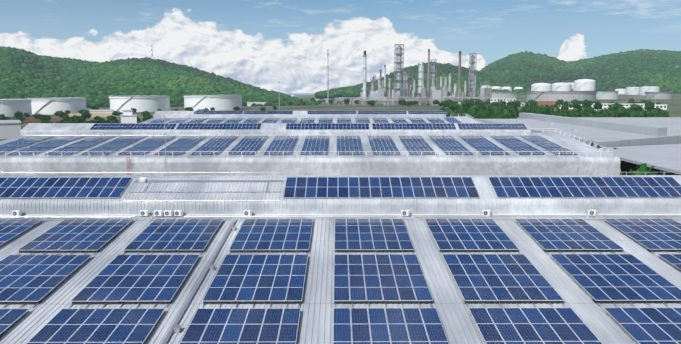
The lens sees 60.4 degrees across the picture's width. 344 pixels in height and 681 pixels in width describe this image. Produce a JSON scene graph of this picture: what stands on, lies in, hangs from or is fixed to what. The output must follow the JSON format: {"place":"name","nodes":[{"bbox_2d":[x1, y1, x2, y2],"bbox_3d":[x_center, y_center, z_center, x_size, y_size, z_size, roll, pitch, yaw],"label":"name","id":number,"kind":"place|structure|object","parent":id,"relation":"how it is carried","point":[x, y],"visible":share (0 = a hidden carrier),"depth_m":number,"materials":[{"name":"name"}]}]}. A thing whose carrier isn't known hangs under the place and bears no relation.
{"place":"outdoors","nodes":[
{"label":"outdoors","id":0,"kind":"place"},
{"bbox_2d":[26,133,531,135],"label":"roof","id":1,"kind":"structure","parent":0,"point":[227,134],"depth_m":153.75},
{"bbox_2d":[284,93,314,94],"bbox_3d":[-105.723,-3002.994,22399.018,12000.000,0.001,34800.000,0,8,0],"label":"sea","id":2,"kind":"structure","parent":0,"point":[300,93],"depth_m":23813.48,"materials":[{"name":"blue liquid"}]},
{"bbox_2d":[203,116,450,117],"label":"factory roof furniture","id":3,"kind":"object","parent":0,"point":[353,116],"visible":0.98,"depth_m":264.96,"materials":[{"name":"metal"}]},
{"bbox_2d":[0,172,664,175],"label":"factory eave railing","id":4,"kind":"object","parent":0,"point":[304,173],"visible":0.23,"depth_m":92.87,"materials":[{"name":"grey metal"}]},
{"bbox_2d":[0,93,680,140],"bbox_3d":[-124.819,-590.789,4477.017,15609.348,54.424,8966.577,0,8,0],"label":"terrain","id":5,"kind":"structure","parent":0,"point":[674,106],"depth_m":692.85,"materials":[{"name":"green plant"}]},
{"bbox_2d":[11,115,21,123],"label":"tree","id":6,"kind":"object","parent":5,"relation":"on","point":[17,118],"visible":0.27,"depth_m":397.57,"materials":[{"name":"green plant"}]},
{"bbox_2d":[14,111,22,117],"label":"tree","id":7,"kind":"object","parent":5,"relation":"on","point":[18,114],"visible":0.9,"depth_m":440.28,"materials":[{"name":"green plant"}]},
{"bbox_2d":[22,119,86,123],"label":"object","id":8,"kind":"object","parent":5,"relation":"on","point":[40,121],"visible":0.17,"depth_m":446.64,"materials":[{"name":"brown"}]},
{"bbox_2d":[57,111,66,117],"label":"tree","id":9,"kind":"object","parent":5,"relation":"on","point":[61,114],"visible":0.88,"depth_m":461.26,"materials":[{"name":"green plant"}]},
{"bbox_2d":[62,114,70,120],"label":"tree","id":10,"kind":"object","parent":5,"relation":"on","point":[67,117],"visible":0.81,"depth_m":430.59,"materials":[{"name":"green plant"}]},
{"bbox_2d":[74,118,83,122],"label":"tree","id":11,"kind":"object","parent":5,"relation":"on","point":[78,120],"visible":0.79,"depth_m":397.12,"materials":[{"name":"green plant"}]},
{"bbox_2d":[81,110,91,119],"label":"tree","id":12,"kind":"object","parent":5,"relation":"on","point":[86,114],"visible":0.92,"depth_m":455.20,"materials":[{"name":"green plant"}]},
{"bbox_2d":[58,113,120,116],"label":"sand mound","id":13,"kind":"object","parent":5,"relation":"on","point":[96,114],"visible":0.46,"depth_m":523.36,"materials":[{"name":"beige sand"}]},
{"bbox_2d":[90,106,98,109],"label":"tree","id":14,"kind":"object","parent":5,"relation":"on","point":[94,108],"visible":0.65,"depth_m":586.72,"materials":[{"name":"green plant"}]},
{"bbox_2d":[93,117,104,122],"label":"tree","id":15,"kind":"object","parent":5,"relation":"on","point":[99,120],"visible":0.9,"depth_m":400.97,"materials":[{"name":"green plant"}]},
{"bbox_2d":[107,115,116,120],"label":"tree","id":16,"kind":"object","parent":5,"relation":"on","point":[111,117],"visible":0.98,"depth_m":446.14,"materials":[{"name":"green plant"}]},
{"bbox_2d":[0,98,666,138],"bbox_3d":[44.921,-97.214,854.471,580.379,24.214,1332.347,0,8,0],"label":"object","id":17,"kind":"structure","parent":5,"relation":"on","point":[9,129],"depth_m":296.49,"materials":[{"name":"paint"}]},
{"bbox_2d":[0,79,672,116],"bbox_3d":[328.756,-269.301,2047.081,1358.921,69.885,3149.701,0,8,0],"label":"storage tanks","id":18,"kind":"object","parent":5,"relation":"on","point":[583,89],"visible":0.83,"depth_m":648.57,"materials":[{"name":"metal"}]},
{"bbox_2d":[369,100,375,107],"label":"tree","id":19,"kind":"object","parent":5,"relation":"on","point":[371,102],"visible":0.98,"depth_m":676.12,"materials":[{"name":"green plant"}]},
{"bbox_2d":[398,99,406,107],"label":"tree","id":20,"kind":"object","parent":5,"relation":"on","point":[402,102],"visible":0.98,"depth_m":649.60,"materials":[{"name":"green plant"}]},
{"bbox_2d":[315,44,491,105],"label":"oil refinery","id":21,"kind":"structure","parent":5,"relation":"on","point":[394,96],"depth_m":800.66,"materials":[{"name":"metal"}]},
{"bbox_2d":[278,49,553,110],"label":"flare mast and poles","id":22,"kind":"object","parent":5,"relation":"on","point":[328,88],"visible":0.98,"depth_m":556.22,"materials":[{"name":"metal"}]},
{"bbox_2d":[443,100,452,106],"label":"tree","id":23,"kind":"object","parent":5,"relation":"on","point":[446,103],"visible":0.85,"depth_m":594.82,"materials":[{"name":"green plant"}]},
{"bbox_2d":[447,103,457,112],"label":"tree","id":24,"kind":"object","parent":5,"relation":"on","point":[453,107],"visible":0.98,"depth_m":514.86,"materials":[{"name":"green plant"}]},
{"bbox_2d":[454,108,464,113],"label":"tree","id":25,"kind":"object","parent":5,"relation":"on","point":[460,111],"visible":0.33,"depth_m":425.96,"materials":[{"name":"green plant"}]},
{"bbox_2d":[459,99,470,106],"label":"tree","id":26,"kind":"object","parent":5,"relation":"on","point":[464,103],"visible":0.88,"depth_m":526.45,"materials":[{"name":"green plant"}]},
{"bbox_2d":[461,106,469,111],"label":"tree","id":27,"kind":"object","parent":5,"relation":"on","point":[466,108],"visible":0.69,"depth_m":501.02,"materials":[{"name":"green plant"}]},
{"bbox_2d":[465,107,475,113],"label":"tree","id":28,"kind":"object","parent":5,"relation":"on","point":[472,110],"visible":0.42,"depth_m":425.04,"materials":[{"name":"green plant"}]},
{"bbox_2d":[471,112,483,118],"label":"tree","id":29,"kind":"object","parent":5,"relation":"on","point":[476,115],"visible":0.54,"depth_m":387.89,"materials":[{"name":"green plant"}]},
{"bbox_2d":[474,103,486,111],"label":"tree","id":30,"kind":"object","parent":5,"relation":"on","point":[477,107],"visible":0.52,"depth_m":470.83,"materials":[{"name":"green plant"}]},
{"bbox_2d":[490,109,501,114],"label":"tree","id":31,"kind":"object","parent":5,"relation":"on","point":[495,112],"visible":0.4,"depth_m":420.22,"materials":[{"name":"green plant"}]},
{"bbox_2d":[489,114,503,118],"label":"tree","id":32,"kind":"object","parent":5,"relation":"on","point":[500,116],"visible":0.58,"depth_m":412.97,"materials":[{"name":"green plant"}]},
{"bbox_2d":[494,106,504,113],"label":"tree","id":33,"kind":"object","parent":5,"relation":"on","point":[501,109],"visible":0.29,"depth_m":445.52,"materials":[{"name":"green plant"}]},
{"bbox_2d":[496,100,505,106],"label":"tree","id":34,"kind":"object","parent":5,"relation":"on","point":[500,103],"visible":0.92,"depth_m":558.32,"materials":[{"name":"green plant"}]},
{"bbox_2d":[506,106,516,113],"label":"tree","id":35,"kind":"object","parent":5,"relation":"on","point":[509,110],"visible":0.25,"depth_m":458.97,"materials":[{"name":"green plant"}]},
{"bbox_2d":[507,112,517,118],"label":"tree","id":36,"kind":"object","parent":5,"relation":"on","point":[511,115],"visible":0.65,"depth_m":412.53,"materials":[{"name":"green plant"}]},
{"bbox_2d":[506,101,519,108],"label":"tree","id":37,"kind":"object","parent":5,"relation":"on","point":[514,104],"visible":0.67,"depth_m":546.83,"materials":[{"name":"green plant"}]},
{"bbox_2d":[507,110,522,116],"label":"tree","id":38,"kind":"object","parent":5,"relation":"on","point":[516,112],"visible":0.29,"depth_m":420.83,"materials":[{"name":"green plant"}]},
{"bbox_2d":[520,107,529,112],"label":"tree","id":39,"kind":"object","parent":5,"relation":"on","point":[524,110],"visible":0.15,"depth_m":455.20,"materials":[{"name":"green plant"}]},
{"bbox_2d":[526,99,535,106],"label":"tree","id":40,"kind":"object","parent":5,"relation":"on","point":[531,102],"visible":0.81,"depth_m":551.62,"materials":[{"name":"green plant"}]},
{"bbox_2d":[541,108,556,115],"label":"tree","id":41,"kind":"object","parent":5,"relation":"on","point":[548,112],"visible":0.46,"depth_m":412.74,"materials":[{"name":"green plant"}]},
{"bbox_2d":[549,104,558,110],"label":"tree","id":42,"kind":"object","parent":5,"relation":"on","point":[552,107],"visible":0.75,"depth_m":497.74,"materials":[{"name":"green plant"}]},
{"bbox_2d":[555,99,563,108],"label":"tree","id":43,"kind":"object","parent":5,"relation":"on","point":[559,102],"visible":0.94,"depth_m":591.43,"materials":[{"name":"green plant"}]},
{"bbox_2d":[561,104,568,109],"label":"tree","id":44,"kind":"object","parent":5,"relation":"on","point":[563,107],"visible":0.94,"depth_m":527.84,"materials":[{"name":"green plant"}]},
{"bbox_2d":[563,113,572,116],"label":"tree","id":45,"kind":"object","parent":5,"relation":"on","point":[568,115],"visible":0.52,"depth_m":410.34,"materials":[{"name":"green plant"}]},
{"bbox_2d":[571,99,580,109],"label":"tree","id":46,"kind":"object","parent":5,"relation":"on","point":[576,104],"visible":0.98,"depth_m":529.39,"materials":[{"name":"green plant"}]},
{"bbox_2d":[475,119,680,147],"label":"warehouse block","id":47,"kind":"structure","parent":5,"relation":"on","point":[605,138],"depth_m":194.48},
{"bbox_2d":[519,113,666,136],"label":"warehouse parapet box","id":48,"kind":"object","parent":47,"relation":"on","point":[657,131],"visible":1,"depth_m":212.83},
{"bbox_2d":[572,108,586,112],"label":"tree","id":49,"kind":"object","parent":5,"relation":"on","point":[577,110],"visible":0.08,"depth_m":430.96,"materials":[{"name":"green plant"}]},
{"bbox_2d":[573,111,587,116],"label":"tree","id":50,"kind":"object","parent":5,"relation":"on","point":[581,113],"visible":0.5,"depth_m":406.82,"materials":[{"name":"green plant"}]},
{"bbox_2d":[581,99,593,105],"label":"tree","id":51,"kind":"object","parent":5,"relation":"on","point":[586,102],"visible":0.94,"depth_m":564.62,"materials":[{"name":"green plant"}]},
{"bbox_2d":[583,106,594,112],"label":"tree","id":52,"kind":"object","parent":5,"relation":"on","point":[589,109],"visible":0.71,"depth_m":458.53,"materials":[{"name":"green plant"}]},
{"bbox_2d":[594,102,602,109],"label":"tree","id":53,"kind":"object","parent":5,"relation":"on","point":[597,105],"visible":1,"depth_m":546.44,"materials":[{"name":"green plant"}]},
{"bbox_2d":[517,117,680,118],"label":"warehouse rear block","id":54,"kind":"structure","parent":5,"relation":"on","point":[624,117],"depth_m":327.33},
{"bbox_2d":[600,111,617,116],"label":"tree","id":55,"kind":"object","parent":5,"relation":"on","point":[611,113],"visible":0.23,"depth_m":409.34,"materials":[{"name":"green plant"}]},
{"bbox_2d":[609,104,618,110],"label":"tree","id":56,"kind":"object","parent":5,"relation":"on","point":[614,106],"visible":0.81,"depth_m":509.77,"materials":[{"name":"green plant"}]},
{"bbox_2d":[615,106,625,116],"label":"tree","id":57,"kind":"object","parent":5,"relation":"on","point":[620,111],"visible":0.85,"depth_m":411.71,"materials":[{"name":"green plant"}]},
{"bbox_2d":[621,164,636,174],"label":"tree","id":58,"kind":"object","parent":5,"relation":"on","point":[624,169],"visible":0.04,"depth_m":138.18,"materials":[{"name":"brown plant"}]},
{"bbox_2d":[621,111,636,116],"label":"tree","id":59,"kind":"object","parent":5,"relation":"on","point":[628,114],"visible":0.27,"depth_m":409.25,"materials":[{"name":"green plant"}]},
{"bbox_2d":[621,161,647,167],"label":"tree","id":60,"kind":"object","parent":5,"relation":"on","point":[625,163],"visible":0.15,"depth_m":143.27,"materials":[{"name":"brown plant"}]},
{"bbox_2d":[629,103,639,111],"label":"tree","id":61,"kind":"object","parent":5,"relation":"on","point":[634,107],"visible":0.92,"depth_m":493.99,"materials":[{"name":"green plant"}]},
{"bbox_2d":[620,160,664,174],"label":"warehouse canopy columns","id":62,"kind":"structure","parent":5,"relation":"on","point":[660,173],"depth_m":125.59,"materials":[{"name":"metal"}]},
{"bbox_2d":[639,110,649,116],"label":"tree","id":63,"kind":"object","parent":5,"relation":"on","point":[644,114],"visible":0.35,"depth_m":402.74,"materials":[{"name":"green plant"}]},
{"bbox_2d":[629,163,669,174],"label":"tree","id":64,"kind":"object","parent":5,"relation":"on","point":[640,171],"visible":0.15,"depth_m":117.66,"materials":[{"name":"green plant"}]},
{"bbox_2d":[644,103,654,109],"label":"tree","id":65,"kind":"object","parent":5,"relation":"on","point":[650,107],"visible":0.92,"depth_m":530.36,"materials":[{"name":"green plant"}]},
{"bbox_2d":[645,112,658,116],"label":"tree","id":66,"kind":"object","parent":5,"relation":"on","point":[651,114],"visible":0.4,"depth_m":398.00,"materials":[{"name":"green plant"}]},
{"bbox_2d":[0,0,680,92],"label":"sky","id":67,"kind":"structure","parent":0,"point":[264,44],"materials":[{"name":"blue"}]},
{"bbox_2d":[314,62,525,97],"bbox_3d":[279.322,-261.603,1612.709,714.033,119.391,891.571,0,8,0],"label":"hill","id":68,"kind":"structure","parent":0,"point":[356,90],"depth_m":1537.02,"materials":[{"name":"green plant"}]},
{"bbox_2d":[446,116,478,122],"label":"roof","id":69,"kind":"structure","parent":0,"point":[464,119],"depth_m":259.63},
{"bbox_2d":[531,133,619,174],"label":"roof","id":70,"kind":"structure","parent":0,"point":[594,163],"depth_m":125.34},
{"bbox_2d":[480,49,680,92],"bbox_3d":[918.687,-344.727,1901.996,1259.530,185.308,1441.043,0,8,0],"label":"forest hill","id":71,"kind":"structure","parent":0,"point":[661,69],"depth_m":1808.18,"materials":[{"name":"green plant"}]},
{"bbox_2d":[599,144,680,174],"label":"roof","id":72,"kind":"structure","parent":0,"point":[667,157],"depth_m":136.26,"materials":[{"name":"white metal"}]},
{"label":"yard asphalt","id":73,"kind":"structure","parent":0,"visible":0},
{"bbox_2d":[0,123,577,175],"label":"roof","id":74,"kind":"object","parent":73,"relation":"on","point":[293,162],"visible":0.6,"depth_m":124.79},
{"bbox_2d":[0,123,576,153],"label":"solar panels","id":75,"kind":"object","parent":74,"relation":"on","point":[342,141],"visible":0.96,"depth_m":143.60,"materials":[{"name":"blue glass"}]},
{"bbox_2d":[0,124,577,155],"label":"factory panel rails","id":76,"kind":"object","parent":74,"relation":"on","point":[270,147],"visible":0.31,"depth_m":136.07,"materials":[{"name":"silver metal"}]},
{"bbox_2d":[5,128,614,156],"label":"factory roof railing","id":77,"kind":"object","parent":74,"relation":"on","point":[560,132],"visible":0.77,"depth_m":125.82,"materials":[{"name":"white metal"}]},
{"bbox_2d":[141,111,448,122],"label":"roof","id":78,"kind":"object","parent":73,"relation":"on","point":[192,115],"visible":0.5,"depth_m":265.58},
{"bbox_2d":[149,111,461,122],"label":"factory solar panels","id":79,"kind":"object","parent":78,"relation":"on","point":[311,120],"visible":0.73,"depth_m":257.49,"materials":[{"name":"blue glass"}]},
{"bbox_2d":[0,175,680,343],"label":"roof","id":80,"kind":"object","parent":73,"relation":"on","point":[317,306],"visible":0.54,"depth_m":47.67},
{"bbox_2d":[0,177,680,343],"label":"solar panels","id":81,"kind":"object","parent":80,"relation":"on","point":[476,277],"visible":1,"depth_m":40.24,"materials":[{"name":"blue glass"}]},
{"bbox_2d":[0,180,680,343],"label":"mounting rails","id":82,"kind":"object","parent":80,"relation":"on","point":[296,302],"visible":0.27,"depth_m":36.63,"materials":[{"name":"silver metal"}]},
{"bbox_2d":[0,114,680,343],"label":"factory roof furniture","id":83,"kind":"object","parent":80,"relation":"on","point":[175,328],"visible":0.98,"depth_m":53.22,"materials":[{"name":"white metal"}]},
{"bbox_3d":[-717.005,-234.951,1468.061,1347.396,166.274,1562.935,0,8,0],"label":"hill terrain","id":84,"kind":"structure","parent":0,"visible":0},
{"bbox_2d":[0,46,318,107],"bbox_3d":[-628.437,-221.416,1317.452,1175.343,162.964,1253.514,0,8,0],"label":"hill forest","id":85,"kind":"object","parent":84,"relation":"on","point":[24,74],"visible":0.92,"depth_m":1208.10,"materials":[{"name":"green plant"}]},
{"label":"warehouse","id":86,"kind":"object","parent":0,"visible":0},
{"bbox_2d":[476,119,595,141],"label":"warehouse roof kerb","id":87,"kind":"structure","parent":86,"relation":"on","point":[573,129],"depth_m":199.79,"materials":[{"name":"concrete"}]}
]}

